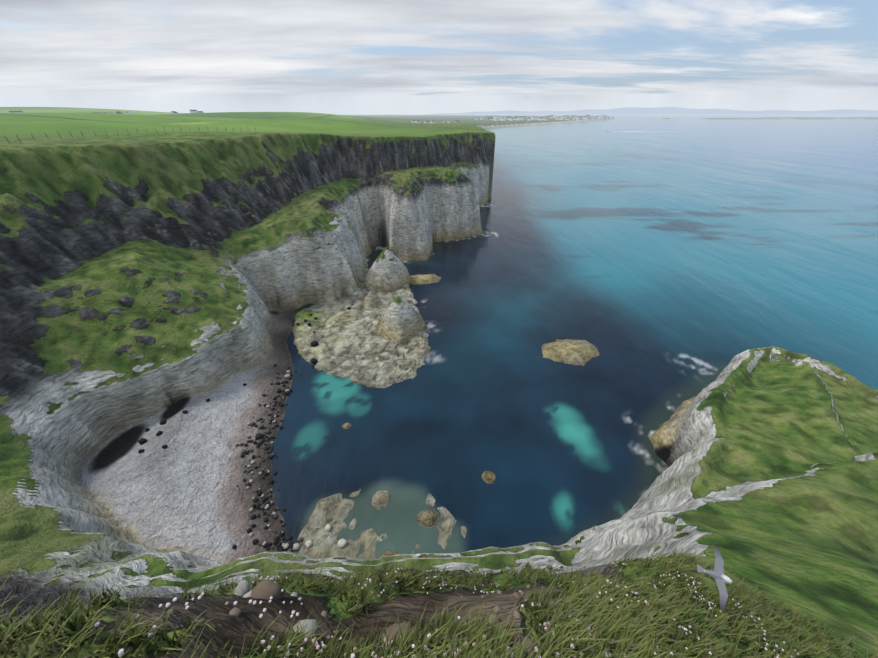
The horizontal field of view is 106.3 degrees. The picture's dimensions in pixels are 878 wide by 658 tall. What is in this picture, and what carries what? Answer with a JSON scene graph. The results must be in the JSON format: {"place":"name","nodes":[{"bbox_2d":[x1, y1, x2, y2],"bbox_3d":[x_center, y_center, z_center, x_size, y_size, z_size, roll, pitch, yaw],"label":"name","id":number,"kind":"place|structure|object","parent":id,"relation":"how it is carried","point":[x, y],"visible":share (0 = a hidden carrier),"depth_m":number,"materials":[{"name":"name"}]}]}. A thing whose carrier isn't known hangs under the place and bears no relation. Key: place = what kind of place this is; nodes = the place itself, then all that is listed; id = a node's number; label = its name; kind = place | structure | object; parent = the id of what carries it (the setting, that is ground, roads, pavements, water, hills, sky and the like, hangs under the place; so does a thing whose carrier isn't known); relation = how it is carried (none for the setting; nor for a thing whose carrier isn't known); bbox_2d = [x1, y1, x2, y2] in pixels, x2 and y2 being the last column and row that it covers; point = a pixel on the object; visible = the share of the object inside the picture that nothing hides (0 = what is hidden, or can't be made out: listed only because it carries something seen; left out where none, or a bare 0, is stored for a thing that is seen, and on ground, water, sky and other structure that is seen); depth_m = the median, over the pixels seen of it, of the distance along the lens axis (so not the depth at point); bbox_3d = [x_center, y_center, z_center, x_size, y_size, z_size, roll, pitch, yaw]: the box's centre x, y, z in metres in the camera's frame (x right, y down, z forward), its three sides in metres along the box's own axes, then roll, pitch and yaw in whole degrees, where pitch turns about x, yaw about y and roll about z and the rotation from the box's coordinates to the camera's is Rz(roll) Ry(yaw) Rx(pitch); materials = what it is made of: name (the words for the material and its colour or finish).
{"place":"outdoors","nodes":[
{"label":"outdoors","id":0,"kind":"place"},
{"bbox_2d":[0,107,877,657],"bbox_3d":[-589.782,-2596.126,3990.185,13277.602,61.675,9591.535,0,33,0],"label":"coast terrain","id":1,"kind":"structure","parent":0,"point":[150,277],"depth_m":41.34,"materials":[{"name":"green plant"}]},
{"bbox_2d":[138,307,350,552],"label":"beach boulders","id":2,"kind":"object","parent":1,"relation":"on","point":[342,543],"visible":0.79,"depth_m":39.41,"materials":[{"name":"grey stone"}]},
{"bbox_2d":[0,110,613,143],"bbox_3d":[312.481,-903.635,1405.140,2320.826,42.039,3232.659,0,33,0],"label":"houses and fence","id":3,"kind":"structure","parent":1,"relation":"on","point":[550,117],"depth_m":1602.04,"materials":[{"name":"grey"}]},
{"bbox_2d":[167,568,621,657],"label":"rocks","id":4,"kind":"object","parent":1,"relation":"on","point":[265,589],"visible":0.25,"depth_m":3.90,"materials":[{"name":"grey stone"}]},
{"bbox_2d":[0,546,877,657],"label":"grass","id":5,"kind":"structure","parent":1,"relation":"on","point":[610,622],"depth_m":3.50,"materials":[{"name":"green plant"}]},
{"bbox_2d":[94,556,798,657],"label":"thrift flowers","id":6,"kind":"object","parent":1,"relation":"on","point":[120,652],"visible":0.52,"depth_m":3.31,"materials":[{"name":"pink plant"}]},
{"bbox_2d":[0,0,877,114],"label":"sky","id":7,"kind":"structure","parent":0,"point":[336,57],"materials":[{"name":"white"}]},
{"bbox_2d":[270,114,877,558],"bbox_3d":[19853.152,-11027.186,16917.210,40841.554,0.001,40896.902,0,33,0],"label":"sea water","id":8,"kind":"structure","parent":0,"point":[666,268],"depth_m":69.93,"materials":[{"name":"blue liquid"}]},
{"bbox_2d":[606,130,643,131],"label":"boat","id":9,"kind":"object","parent":8,"relation":"on","point":[625,131],"visible":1,"depth_m":789.13,"materials":[{"name":"paint"}]},
{"bbox_2d":[440,107,877,113],"bbox_3d":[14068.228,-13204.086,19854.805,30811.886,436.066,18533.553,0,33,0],"label":"distant hills","id":10,"kind":"structure","parent":0,"point":[657,110],"depth_m":23695.72,"materials":[{"name":"grey"}]},
{"bbox_2d":[697,545,733,609],"bbox_3d":[5.158,4.582,6.117,0.574,0.216,0.947,0,33,0],"label":"seabird","id":11,"kind":"object","parent":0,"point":[719,577],"visible":1,"depth_m":6.10,"materials":[{"name":"white"}]}
]}

